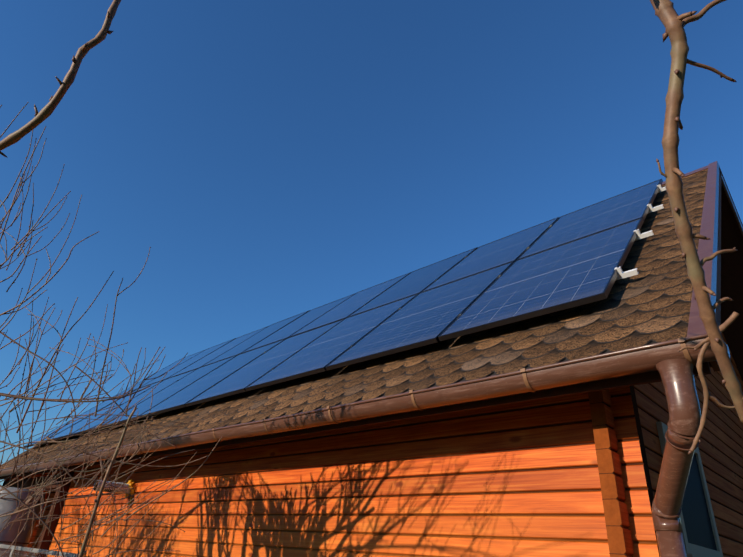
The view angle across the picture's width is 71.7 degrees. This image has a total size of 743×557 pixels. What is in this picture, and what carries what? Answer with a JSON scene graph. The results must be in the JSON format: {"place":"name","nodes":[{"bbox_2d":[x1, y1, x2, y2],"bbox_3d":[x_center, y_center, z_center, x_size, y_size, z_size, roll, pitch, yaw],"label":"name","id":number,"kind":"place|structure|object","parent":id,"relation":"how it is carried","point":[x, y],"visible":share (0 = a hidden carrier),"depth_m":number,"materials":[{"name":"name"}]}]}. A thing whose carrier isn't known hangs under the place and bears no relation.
{"place":"outdoors","nodes":[
{"label":"outdoors","id":0,"kind":"place"},
{"bbox_2d":[0,0,742,484],"label":"sky","id":1,"kind":"structure","parent":0,"point":[275,161],"materials":[{"name":"blue"}]},
{"label":"ground","id":2,"kind":"structure","parent":0,"visible":0},
{"bbox_2d":[0,445,75,556],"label":"porch post and sheet","id":3,"kind":"object","parent":2,"relation":"on","point":[8,504],"visible":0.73,"depth_m":6.81,"materials":[{"name":"brown wood"}]},
{"bbox_2d":[7,470,69,556],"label":"walls","id":4,"kind":"structure","parent":2,"relation":"on","point":[37,531],"depth_m":8.73,"materials":[{"name":"brown wood"}]},
{"bbox_2d":[0,161,742,479],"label":"roof trim","id":5,"kind":"structure","parent":4,"relation":"attached to","point":[710,228],"depth_m":3.01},
{"bbox_2d":[0,333,729,476],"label":"rain gutter","id":6,"kind":"object","parent":5,"relation":"attached to","point":[668,361],"visible":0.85,"depth_m":2.58,"materials":[{"name":"brown metal"}]},
{"bbox_2d":[10,183,742,467],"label":"roof slab","id":7,"kind":"structure","parent":4,"relation":"on","point":[731,270],"depth_m":5.72,"materials":[{"name":"brown"}]},
{"bbox_2d":[0,169,707,469],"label":"roof shingles","id":8,"kind":"object","parent":7,"relation":"on","point":[650,301],"visible":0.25,"depth_m":3.39,"materials":[{"name":"brown"}]},
{"bbox_2d":[143,184,665,399],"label":"mounting rails","id":9,"kind":"object","parent":8,"relation":"on","point":[625,274],"visible":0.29,"depth_m":3.83,"materials":[{"name":"metal"}]},
{"bbox_2d":[24,179,662,447],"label":"solar panels","id":10,"kind":"object","parent":9,"relation":"on","point":[573,259],"visible":0.94,"depth_m":5.10,"materials":[{"name":"glass"}]},
{"bbox_2d":[0,544,78,556],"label":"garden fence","id":11,"kind":"object","parent":2,"relation":"on","point":[18,549],"visible":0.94,"depth_m":5.38,"materials":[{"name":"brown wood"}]},
{"bbox_2d":[0,0,221,556],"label":"plum tree","id":12,"kind":"object","parent":2,"relation":"on","point":[45,112],"visible":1,"depth_m":1.96,"materials":[{"name":"brown plant"}]},
{"bbox_2d":[46,386,659,556],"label":"long wall planks","id":13,"kind":"object","parent":2,"relation":"on","point":[521,479],"visible":0.58,"depth_m":3.28,"materials":[{"name":"orange wood"}]},
{"bbox_2d":[93,479,135,506],"bbox_3d":[-2.814,2.314,5.614,0.193,0.284,0.413,-21,-38,38],"label":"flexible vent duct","id":14,"kind":"object","parent":13,"relation":"attached to","point":[130,483],"visible":0.75,"depth_m":5.64,"materials":[{"name":"metal"}]},
{"bbox_2d":[588,332,742,556],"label":"gable wall planks","id":15,"kind":"object","parent":2,"relation":"on","point":[720,446],"visible":0.25,"depth_m":3.38,"materials":[{"name":"brown wood"}]},
{"bbox_2d":[590,402,626,554],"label":"corner joint slots","id":16,"kind":"object","parent":15,"relation":"attached to","point":[606,473],"visible":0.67,"depth_m":2.39,"materials":[{"name":"brown wood"}]},
{"bbox_2d":[656,421,722,556],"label":"gable window","id":17,"kind":"structure","parent":15,"relation":"in","point":[700,533],"depth_m":3.09,"materials":[{"name":"glass"}]},
{"bbox_2d":[652,382,700,556],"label":"downpipe","id":18,"kind":"object","parent":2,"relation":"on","point":[683,423],"visible":0.92,"depth_m":2.02,"materials":[{"name":"brown metal"}]},
{"bbox_2d":[650,0,742,454],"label":"apple tree","id":19,"kind":"object","parent":2,"relation":"on","point":[673,21],"visible":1,"depth_m":0.55,"materials":[{"name":"brown plant"}]}
]}

